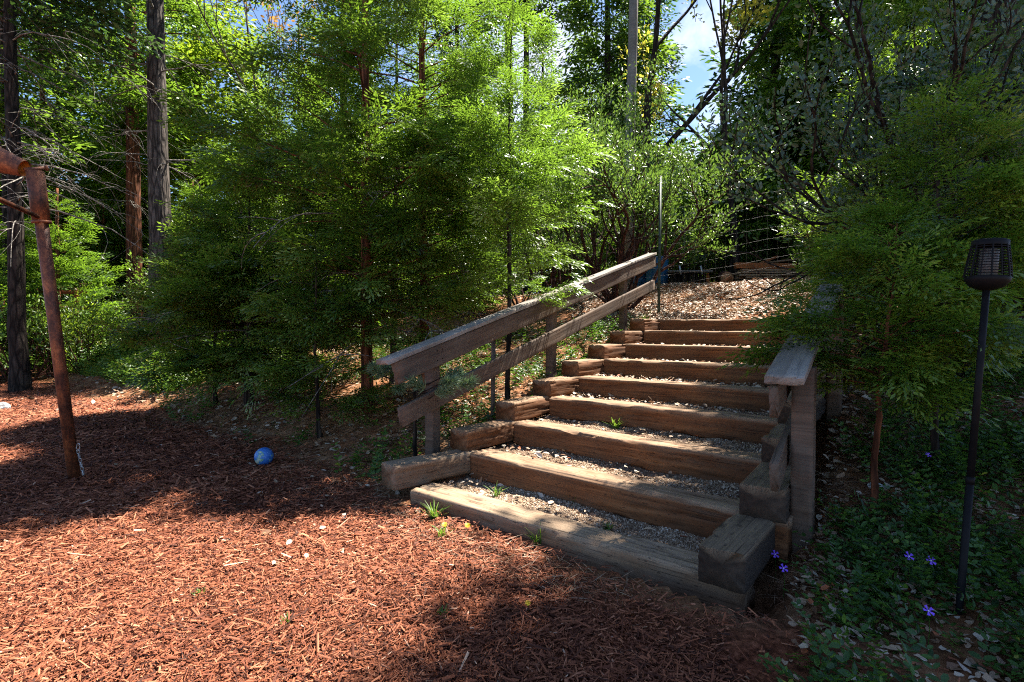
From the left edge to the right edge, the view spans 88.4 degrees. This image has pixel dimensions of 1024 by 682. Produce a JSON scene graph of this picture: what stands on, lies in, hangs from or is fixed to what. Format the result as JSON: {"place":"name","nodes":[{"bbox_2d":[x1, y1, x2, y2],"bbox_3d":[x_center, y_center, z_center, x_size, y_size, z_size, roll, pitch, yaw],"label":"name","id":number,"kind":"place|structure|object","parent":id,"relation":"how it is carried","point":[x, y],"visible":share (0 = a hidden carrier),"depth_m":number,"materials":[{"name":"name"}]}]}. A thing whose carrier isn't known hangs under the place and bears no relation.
{"place":"outdoors","nodes":[
{"label":"outdoors","id":0,"kind":"place"},
{"bbox_2d":[16,0,853,272],"label":"sky","id":1,"kind":"structure","parent":0,"point":[698,35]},
{"bbox_2d":[0,279,1023,681],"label":"ground","id":2,"kind":"structure","parent":0,"point":[756,633],"depth_m":3.01,"materials":[{"name":"brown plant"}]},
{"bbox_2d":[0,190,73,375],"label":"cedar tree","id":3,"kind":"object","parent":2,"relation":"on","point":[3,276],"visible":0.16,"depth_m":13.26,"materials":[{"name":"green plant"}]},
{"bbox_2d":[0,147,80,479],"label":"swing frame","id":4,"kind":"object","parent":2,"relation":"on","point":[38,212],"visible":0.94,"depth_m":4.45,"materials":[{"name":"wood"}]},
{"bbox_2d":[0,204,86,366],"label":"cedar tree","id":5,"kind":"object","parent":2,"relation":"on","point":[63,296],"visible":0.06,"depth_m":16.56,"materials":[{"name":"green plant"}]},
{"bbox_2d":[1,288,86,372],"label":"rail fence","id":6,"kind":"object","parent":2,"relation":"on","point":[67,291],"visible":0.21,"depth_m":14.91,"materials":[{"name":"red wood"}]},
{"bbox_2d":[0,40,89,365],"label":"fir tree","id":7,"kind":"object","parent":2,"relation":"on","point":[46,174],"visible":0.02,"depth_m":17.91,"materials":[{"name":"green plant"}]},
{"bbox_2d":[0,287,102,381],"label":"shrub","id":8,"kind":"object","parent":2,"relation":"on","point":[32,345],"visible":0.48,"depth_m":12.56,"materials":[{"name":"green plant"}]},
{"bbox_2d":[0,0,111,376],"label":"pine tree","id":9,"kind":"object","parent":2,"relation":"on","point":[71,104],"visible":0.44,"depth_m":14.90,"materials":[{"name":"green plant"}]},
{"bbox_2d":[0,289,128,377],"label":"shrub","id":10,"kind":"object","parent":2,"relation":"on","point":[78,355],"visible":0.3,"depth_m":13.54,"materials":[{"name":"green plant"}]},
{"bbox_2d":[0,188,140,372],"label":"cedar tree","id":11,"kind":"object","parent":2,"relation":"on","point":[77,269],"visible":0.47,"depth_m":14.37,"materials":[{"name":"green plant"}]},
{"bbox_2d":[0,0,143,342],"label":"cedar tree","id":12,"kind":"object","parent":2,"relation":"on","point":[84,153],"visible":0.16,"depth_m":19.78,"materials":[{"name":"green plant"}]},
{"bbox_2d":[26,280,137,373],"bbox_3d":[-10.403,-0.329,12.764,2.475,2.350,1.947,-1,2,-32],"label":"shrub","id":13,"kind":"object","parent":2,"relation":"on","point":[90,328],"visible":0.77,"depth_m":12.78,"materials":[{"name":"green plant"}]},
{"bbox_2d":[21,1,143,302],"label":"cedar tree","id":14,"kind":"object","parent":2,"relation":"on","point":[71,130],"visible":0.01,"depth_m":26.27,"materials":[{"name":"green plant"}]},
{"bbox_2d":[0,0,177,392],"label":"pine tree","id":15,"kind":"object","parent":2,"relation":"on","point":[19,376],"visible":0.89,"depth_m":11.00,"materials":[{"name":"green plant"}]},
{"bbox_2d":[60,205,147,329],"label":"cedar tree","id":16,"kind":"object","parent":2,"relation":"on","point":[108,232],"visible":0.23,"depth_m":19.82,"materials":[{"name":"green plant"}]},
{"bbox_2d":[113,276,148,320],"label":"shrub","id":17,"kind":"object","parent":2,"relation":"on","point":[131,298],"visible":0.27,"depth_m":17.36,"materials":[{"name":"green plant"}]},
{"bbox_2d":[95,170,177,309],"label":"cedar tree","id":18,"kind":"object","parent":2,"relation":"on","point":[143,218],"visible":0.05,"depth_m":21.91,"materials":[{"name":"green plant"}]},
{"bbox_2d":[31,0,250,341],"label":"fir tree","id":19,"kind":"object","parent":2,"relation":"on","point":[158,161],"visible":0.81,"depth_m":13.71,"materials":[{"name":"green plant"}]},
{"bbox_2d":[42,0,246,323],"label":"cedar tree","id":20,"kind":"object","parent":2,"relation":"on","point":[133,120],"visible":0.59,"depth_m":17.77,"materials":[{"name":"green plant"}]},
{"bbox_2d":[67,0,230,279],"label":"cedar tree","id":21,"kind":"object","parent":2,"relation":"on","point":[106,143],"visible":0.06,"depth_m":25.67,"materials":[{"name":"green plant"}]},
{"bbox_2d":[120,244,199,294],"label":"shrub","id":22,"kind":"object","parent":2,"relation":"on","point":[135,276],"visible":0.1,"depth_m":14.37,"materials":[{"name":"green plant"}]},
{"bbox_2d":[129,180,213,294],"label":"cedar tree","id":23,"kind":"object","parent":2,"relation":"on","point":[175,212],"visible":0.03,"depth_m":17.06,"materials":[{"name":"green plant"}]},
{"bbox_2d":[77,0,274,277],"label":"cedar tree","id":24,"kind":"object","parent":2,"relation":"on","point":[173,153],"visible":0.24,"depth_m":21.23,"materials":[{"name":"green plant"}]},
{"bbox_2d":[32,284,321,393],"bbox_3d":[-9.664,-0.500,13.076,11.810,2.824,8.750,0,1,0],"label":"leafy ground cover","id":25,"kind":"object","parent":2,"relation":"on","point":[118,364],"visible":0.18,"depth_m":11.37,"materials":[{"name":"green plant"}]},
{"bbox_2d":[138,188,281,402],"bbox_3d":[-4.590,-0.600,8.295,2.141,3.714,2.107,-1,2,-30],"label":"cedar tree","id":26,"kind":"object","parent":2,"relation":"on","point":[166,283],"visible":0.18,"depth_m":7.81,"materials":[{"name":"green plant"}]},
{"bbox_2d":[149,137,281,288],"bbox_3d":[-7.654,-2.924,14.357,4.091,5.321,3.822,0,2,16],"label":"cedar tree","id":27,"kind":"object","parent":2,"relation":"on","point":[200,198],"visible":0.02,"depth_m":13.86,"materials":[{"name":"green plant"}]},
{"bbox_2d":[91,176,358,406],"bbox_3d":[-3.918,-0.574,7.670,3.531,3.664,3.421,0,1,0],"label":"cedar tree","id":28,"kind":"object","parent":2,"relation":"on","point":[236,359],"visible":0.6,"depth_m":7.14,"materials":[{"name":"green plant"}]},
{"bbox_2d":[206,65,281,215],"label":"cedar tree","id":29,"kind":"object","parent":2,"relation":"on","point":[246,85],"visible":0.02,"depth_m":23.40,"materials":[{"name":"green plant"}]},
{"bbox_2d":[196,0,337,294],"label":"maple tree","id":30,"kind":"object","parent":2,"relation":"on","point":[272,17],"visible":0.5,"depth_m":12.11,"materials":[{"name":"green plant"}]},
{"bbox_2d":[156,0,411,386],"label":"cedar tree","id":31,"kind":"object","parent":2,"relation":"on","point":[262,130],"visible":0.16,"depth_m":7.92,"materials":[{"name":"green plant"}]},
{"bbox_2d":[217,230,412,437],"bbox_3d":[-2.201,0.071,5.971,1.942,2.605,1.906,-1,2,-25],"label":"cedar tree","id":32,"kind":"object","parent":2,"relation":"on","point":[278,372],"visible":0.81,"depth_m":5.76,"materials":[{"name":"green plant"}]},
{"bbox_2d":[275,0,390,199],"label":"fir tree","id":33,"kind":"object","parent":2,"relation":"on","point":[305,102],"visible":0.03,"depth_m":23.21,"materials":[{"name":"green plant"}]},
{"bbox_2d":[152,0,535,417],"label":"cedar tree","id":34,"kind":"object","parent":2,"relation":"on","point":[364,123],"visible":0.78,"depth_m":5.72,"materials":[{"name":"green plant"}]},
{"bbox_2d":[284,0,481,383],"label":"cedar tree","id":35,"kind":"object","parent":2,"relation":"on","point":[436,76],"visible":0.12,"depth_m":7.30,"materials":[{"name":"green plant"}]},
{"bbox_2d":[153,309,651,482],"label":"bank plants","id":36,"kind":"object","parent":2,"relation":"on","point":[595,328],"visible":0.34,"depth_m":7.10,"materials":[{"name":"green plant"}]},
{"bbox_2d":[76,51,733,296],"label":"distant forest","id":37,"kind":"object","parent":2,"relation":"on","point":[516,293],"depth_m":37.00,"materials":[{"name":"green plant"}]},
{"bbox_2d":[365,343,482,455],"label":"pine sapling","id":38,"kind":"object","parent":2,"relation":"on","point":[456,374],"visible":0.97,"depth_m":4.43,"materials":[{"name":"green plant"}]},
{"bbox_2d":[273,0,589,390],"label":"cedar tree","id":39,"kind":"object","parent":2,"relation":"on","point":[352,210],"visible":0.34,"depth_m":6.46,"materials":[{"name":"green plant"}]},
{"bbox_2d":[420,499,451,518],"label":"grass tuft","id":40,"kind":"object","parent":2,"relation":"on","point":[432,511],"visible":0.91,"depth_m":3.66,"materials":[{"name":"green plant"}]},
{"bbox_2d":[379,144,496,310],"bbox_3d":[-2.022,-3.027,13.840,3.822,5.321,4.091,-1,2,-21],"label":"cedar tree","id":41,"kind":"object","parent":2,"relation":"on","point":[427,242],"visible":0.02,"depth_m":13.53,"materials":[{"name":"green plant"}]},
{"bbox_2d":[391,0,502,289],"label":"fir tree","id":42,"kind":"object","parent":2,"relation":"on","point":[456,31],"visible":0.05,"depth_m":21.25,"materials":[{"name":"green plant"}]},
{"bbox_2d":[92,163,839,337],"bbox_3d":[-2.545,-1.383,12.087,23.946,4.112,1.913,1,2,20],"label":"wire fence","id":43,"kind":"object","parent":2,"relation":"on","point":[659,243],"visible":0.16,"depth_m":9.26,"materials":[{"name":"grey metal"}]},
{"bbox_2d":[429,164,548,315],"bbox_3d":[-0.710,-2.322,12.571,3.068,3.990,2.866,-1,2,-28],"label":"cedar tree","id":44,"kind":"object","parent":2,"relation":"on","point":[488,303],"visible":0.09,"depth_m":12.24,"materials":[{"name":"green plant"}]},
{"bbox_2d":[490,341,495,420],"bbox_3d":[-0.199,0.478,5.484,0.056,0.962,0.033,0,1,-13],"label":"wooden stake","id":45,"kind":"object","parent":2,"relation":"on","point":[493,356],"visible":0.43,"depth_m":5.47,"materials":[{"name":"brown wood"}]},
{"bbox_2d":[0,377,1000,681],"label":"mulch","id":46,"kind":"object","parent":2,"relation":"on","point":[26,453],"visible":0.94,"depth_m":2.69,"materials":[{"name":"brown wood"}]},
{"bbox_2d":[254,447,273,465],"bbox_3d":[-2.426,1.129,5.150,0.176,0.176,0.176,32,-31,-9],"label":"ball","id":47,"kind":"object","parent":46,"relation":"on","point":[264,455],"visible":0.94,"depth_m":5.09,"materials":[{"name":"blue plastic"}]},
{"bbox_2d":[403,0,618,399],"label":"cedar tree","id":48,"kind":"object","parent":2,"relation":"on","point":[478,193],"visible":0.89,"depth_m":5.48,"materials":[{"name":"green plant"}]},
{"bbox_2d":[0,277,1023,681],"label":"leaf litter","id":49,"kind":"object","parent":2,"relation":"on","point":[970,661],"visible":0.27,"depth_m":3.37,"materials":[{"name":"brown plant"}]},
{"bbox_2d":[376,252,656,454],"bbox_3d":[0.652,-0.063,6.480,0.166,2.689,5.722,1,2,36],"label":"handrail","id":50,"kind":"object","parent":2,"relation":"on","point":[428,357],"visible":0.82,"depth_m":5.36,"materials":[{"name":"brown wood"}]},
{"bbox_2d":[462,0,573,294],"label":"pine tree","id":51,"kind":"object","parent":2,"relation":"on","point":[545,6],"visible":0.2,"depth_m":19.57,"materials":[{"name":"green plant"}]},
{"bbox_2d":[479,206,574,304],"bbox_3d":[0.225,-2.050,12.670,2.458,2.656,2.854,-1,2,-27],"label":"shrub","id":52,"kind":"object","parent":2,"relation":"on","point":[504,256],"visible":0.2,"depth_m":12.10,"materials":[{"name":"green plant"}]},
{"bbox_2d":[483,0,583,292],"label":"pine tree","id":53,"kind":"object","parent":2,"relation":"on","point":[525,289],"visible":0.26,"depth_m":20.30,"materials":[{"name":"green plant"}]},
{"bbox_2d":[515,21,567,292],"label":"fir tree","id":54,"kind":"object","parent":2,"relation":"on","point":[546,269],"visible":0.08,"depth_m":26.49,"materials":[{"name":"green plant"}]},
{"bbox_2d":[516,218,604,292],"bbox_3d":[0.582,-2.575,14.830,3.737,2.631,2.746,-1,2,-30],"label":"shrub","id":55,"kind":"object","parent":2,"relation":"on","point":[550,281],"visible":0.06,"depth_m":14.97,"materials":[{"name":"green plant"}]},
{"bbox_2d":[547,46,602,284],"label":"cedar tree","id":56,"kind":"object","parent":2,"relation":"on","point":[596,94],"visible":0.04,"depth_m":35.17,"materials":[{"name":"green plant"}]},
{"bbox_2d":[484,55,721,293],"bbox_3d":[1.838,-3.516,11.955,4.856,5.674,4.906,-1,2,-44],"label":"manzanita bush","id":57,"kind":"object","parent":2,"relation":"on","point":[643,163],"visible":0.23,"depth_m":11.11,"materials":[{"name":"green plant"}]},
{"bbox_2d":[381,318,825,617],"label":"timber staircase","id":58,"kind":"structure","parent":2,"relation":"on","point":[747,533],"depth_m":4.04,"materials":[{"name":"brown wood"}]},
{"bbox_2d":[530,0,694,291],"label":"fir tree","id":59,"kind":"object","parent":2,"relation":"on","point":[587,48],"visible":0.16,"depth_m":20.85,"materials":[{"name":"green plant"}]},
{"bbox_2d":[573,167,671,288],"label":"cedar tree","id":60,"kind":"object","parent":2,"relation":"on","point":[611,255],"visible":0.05,"depth_m":15.63,"materials":[{"name":"green plant"}]},
{"bbox_2d":[623,0,637,286],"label":"utility pole","id":61,"kind":"object","parent":2,"relation":"on","point":[632,41],"visible":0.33,"depth_m":12.75,"materials":[{"name":"grey wood"}]},
{"bbox_2d":[511,53,780,311],"bbox_3d":[1.647,-3.112,9.800,5.608,5.238,5.167,1,2,40],"label":"manzanita bush","id":62,"kind":"object","parent":2,"relation":"on","point":[649,201],"visible":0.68,"depth_m":9.98,"materials":[{"name":"green plant"}]},
{"bbox_2d":[590,0,705,274],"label":"fir tree","id":63,"kind":"object","parent":2,"relation":"on","point":[681,109],"visible":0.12,"depth_m":23.29,"materials":[{"name":"green plant"}]},
{"bbox_2d":[611,199,697,282],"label":"cedar tree","id":64,"kind":"object","parent":2,"relation":"on","point":[669,243],"visible":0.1,"depth_m":18.46,"materials":[{"name":"green plant"}]},
{"bbox_2d":[645,256,668,283],"bbox_3d":[3.732,-1.726,13.560,0.577,0.892,0.577,0,1,0],"label":"plastic drum","id":65,"kind":"object","parent":2,"relation":"on","point":[650,273],"visible":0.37,"depth_m":13.33,"materials":[{"name":"blue plastic"}]},
{"bbox_2d":[635,210,705,282],"bbox_3d":[4.011,-2.462,13.952,2.446,2.276,2.107,-1,2,-33],"label":"shrub","id":66,"kind":"object","parent":2,"relation":"on","point":[692,257],"visible":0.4,"depth_m":13.68,"materials":[{"name":"green plant"}]},
{"bbox_2d":[618,0,741,280],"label":"oak tree","id":67,"kind":"object","parent":2,"relation":"on","point":[723,83],"visible":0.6,"depth_m":13.69,"materials":[{"name":"brown plant"}]},
{"bbox_2d":[667,266,712,282],"bbox_3d":[4.437,-1.533,13.155,1.063,0.666,0.300,0,1,0],"label":"log bench","id":68,"kind":"object","parent":2,"relation":"on","point":[681,275],"visible":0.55,"depth_m":13.13,"materials":[{"name":"wood"}]},
{"bbox_2d":[668,245,717,279],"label":"shrub","id":69,"kind":"object","parent":2,"relation":"on","point":[693,266],"visible":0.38,"depth_m":17.46,"materials":[{"name":"green plant"}]},
{"bbox_2d":[566,276,843,326],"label":"landing litter","id":70,"kind":"object","parent":2,"relation":"on","point":[683,302],"visible":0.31,"depth_m":9.90,"materials":[{"name":"beige plant"}]},
{"bbox_2d":[633,0,789,258],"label":"oak tree","id":71,"kind":"object","parent":2,"relation":"on","point":[738,36],"visible":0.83,"depth_m":15.49,"materials":[{"name":"brown plant"}]},
{"bbox_2d":[685,232,764,281],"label":"shrub","id":72,"kind":"object","parent":2,"relation":"on","point":[715,265],"visible":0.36,"depth_m":18.48,"materials":[{"name":"green plant"}]},
{"bbox_2d":[698,234,767,280],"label":"shrub","id":73,"kind":"object","parent":2,"relation":"on","point":[721,260],"visible":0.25,"depth_m":18.24,"materials":[{"name":"green plant"}]},
{"bbox_2d":[669,113,809,280],"bbox_3d":[7.044,-4.290,16.825,4.174,5.790,4.654,-1,2,-44],"label":"cedar tree","id":74,"kind":"object","parent":2,"relation":"on","point":[758,224],"visible":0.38,"depth_m":16.42,"materials":[{"name":"green plant"}]},
{"bbox_2d":[724,233,795,266],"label":"shrub","id":75,"kind":"object","parent":2,"relation":"on","point":[745,259],"visible":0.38,"depth_m":17.47,"materials":[{"name":"green plant"}]},
{"bbox_2d":[683,0,840,274],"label":"fir tree","id":76,"kind":"object","parent":2,"relation":"on","point":[779,62],"visible":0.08,"depth_m":20.22,"materials":[{"name":"green plant"}]},
{"bbox_2d":[741,205,804,262],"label":"cedar tree","id":77,"kind":"object","parent":2,"relation":"on","point":[777,246],"visible":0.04,"depth_m":18.29,"materials":[{"name":"green plant"}]},
{"bbox_2d":[739,73,813,176],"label":"cedar tree","id":78,"kind":"object","parent":2,"relation":"on","point":[798,135],"visible":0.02,"depth_m":19.89,"materials":[{"name":"green plant"}]},
{"bbox_2d":[752,205,818,268],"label":"shrub","id":79,"kind":"object","parent":2,"relation":"on","point":[794,244],"visible":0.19,"depth_m":17.23,"materials":[{"name":"green plant"}]},
{"bbox_2d":[725,0,849,243],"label":"fir tree","id":80,"kind":"object","parent":2,"relation":"on","point":[768,73],"visible":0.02,"depth_m":25.42,"materials":[{"name":"green plant"}]},
{"bbox_2d":[701,0,903,274],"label":"fir tree","id":81,"kind":"object","parent":2,"relation":"on","point":[787,13],"visible":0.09,"depth_m":18.19,"materials":[{"name":"green plant"}]},
{"bbox_2d":[764,283,843,553],"bbox_3d":[2.128,0.447,3.706,0.204,1.859,2.505,1,2,36],"label":"handrail","id":82,"kind":"object","parent":2,"relation":"on","point":[794,368],"visible":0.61,"depth_m":2.92,"materials":[{"name":"brown wood"}]},
{"bbox_2d":[771,169,873,277],"bbox_3d":[5.964,-2.195,9.139,2.473,2.370,3.366,-1,2,-37],"label":"shrub","id":83,"kind":"object","parent":2,"relation":"on","point":[799,230],"visible":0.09,"depth_m":9.84,"materials":[{"name":"green plant"}]},
{"bbox_2d":[788,125,885,274],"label":"cedar tree","id":84,"kind":"object","parent":2,"relation":"on","point":[803,247],"depth_m":11.68,"materials":[{"name":"green plant"}]},
{"bbox_2d":[679,0,1023,376],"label":"manzanita bush","id":85,"kind":"object","parent":2,"relation":"on","point":[958,52],"visible":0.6,"depth_m":4.18,"materials":[{"name":"green plant"}]},
{"bbox_2d":[716,204,1023,516],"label":"cedar tree","id":86,"kind":"object","parent":2,"relation":"on","point":[956,336],"visible":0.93,"depth_m":2.83,"materials":[{"name":"green plant"}]},
{"bbox_2d":[774,99,967,360],"bbox_3d":[3.644,-0.950,5.431,1.768,2.974,1.754,0,1,0],"label":"cedar tree","id":87,"kind":"object","parent":2,"relation":"on","point":[801,289],"visible":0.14,"depth_m":5.39,"materials":[{"name":"green plant"}]},
{"bbox_2d":[794,1,965,211],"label":"fir tree","id":88,"kind":"object","parent":2,"relation":"on","point":[817,153],"visible":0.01,"depth_m":18.29,"materials":[{"name":"green plant"}]},
{"bbox_2d":[793,0,979,226],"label":"cedar tree","id":89,"kind":"object","parent":2,"relation":"on","point":[814,161],"visible":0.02,"depth_m":16.11,"materials":[{"name":"green plant"}]},
{"bbox_2d":[756,292,1023,681],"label":"periwinkle","id":90,"kind":"object","parent":2,"relation":"on","point":[978,543],"visible":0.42,"depth_m":2.62,"materials":[{"name":"green plant"}]},
{"bbox_2d":[778,0,1018,289],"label":"cedar tree","id":91,"kind":"object","parent":2,"relation":"on","point":[917,30],"visible":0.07,"depth_m":7.11,"materials":[{"name":"green plant"}]},
{"bbox_2d":[776,67,1023,467],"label":"cedar tree","id":92,"kind":"object","parent":2,"relation":"on","point":[994,184],"visible":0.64,"depth_m":3.15,"materials":[{"name":"green plant"}]},
{"bbox_2d":[803,9,1023,370],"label":"cedar tree","id":93,"kind":"object","parent":2,"relation":"on","point":[962,80],"visible":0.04,"depth_m":4.71,"materials":[{"name":"green plant"}]},
{"bbox_2d":[805,0,1023,191],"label":"cedar tree","id":94,"kind":"object","parent":2,"relation":"on","point":[903,2],"visible":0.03,"depth_m":13.43,"materials":[{"name":"green plant"}]},
{"bbox_2d":[909,104,1023,227],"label":"pine sapling","id":95,"kind":"object","parent":2,"relation":"on","point":[1021,134],"visible":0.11,"depth_m":3.74,"materials":[{"name":"green plant"}]},
{"bbox_2d":[955,238,1012,614],"bbox_3d":[2.060,0.509,2.304,0.165,1.905,0.192,1,2,42],"label":"torch light","id":96,"kind":"object","parent":2,"relation":"on","point":[986,279],"visible":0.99,"depth_m":2.29,"materials":[{"name":"black plastic"}]},
{"bbox_2d":[973,0,1020,299],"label":"pine tree","id":97,"kind":"object","parent":2,"relation":"on","point":[993,14],"visible":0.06,"depth_m":6.83,"materials":[{"name":"green plant"}]},
{"bbox_2d":[425,359,769,551],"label":"gravel","id":98,"kind":"structure","parent":0,"point":[646,535],"depth_m":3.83,"materials":[{"name":"grey gravel"}]},
{"bbox_2d":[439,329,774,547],"bbox_3d":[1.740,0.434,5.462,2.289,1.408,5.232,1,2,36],"label":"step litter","id":99,"kind":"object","parent":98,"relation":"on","point":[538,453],"visible":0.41,"depth_m":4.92,"materials":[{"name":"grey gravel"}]},
{"bbox_3d":[6.744,-1.520,13.086,1.996,0.046,0.163,-1,1,-1],"label":"plank","id":100,"kind":"object","parent":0,"visible":0},
{"bbox_2d":[744,277,812,278],"bbox_3d":[6.677,-1.568,13.056,1.784,0.044,0.164,0,1,0],"label":"plank","id":101,"kind":"object","parent":100,"relation":"on","point":[768,277],"visible":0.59,"depth_m":12.98,"materials":[{"name":"brown wood"}]},
{"bbox_2d":[737,274,806,275],"bbox_3d":[6.437,-1.629,13.008,1.654,0.046,0.164,0,1,4],"label":"plank","id":102,"kind":"object","parent":101,"relation":"on","point":[768,274],"visible":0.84,"depth_m":12.95,"materials":[{"name":"brown wood"}]},
{"bbox_2d":[741,271,804,273],"bbox_3d":[6.585,-1.690,13.011,1.769,0.046,0.166,0,1,4],"label":"plank","id":103,"kind":"object","parent":102,"relation":"on","point":[785,272],"visible":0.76,"depth_m":12.98,"materials":[{"name":"brown wood"}]},
{"bbox_3d":[6.753,-1.698,13.208,2.220,0.044,0.167,0,1,3],"label":"plank","id":104,"kind":"object","parent":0,"visible":0},
{"bbox_2d":[739,271,774,271],"bbox_3d":[6.509,-1.773,13.231,1.525,0.043,0.164,-1,1,1],"label":"plank","id":105,"kind":"object","parent":104,"relation":"on","point":[757,271],"visible":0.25,"depth_m":13.26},
{"bbox_2d":[734,262,796,268],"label":"beam","id":106,"kind":"structure","parent":105,"relation":"on","point":[755,265],"depth_m":13.11,"materials":[{"name":"brown wood"}]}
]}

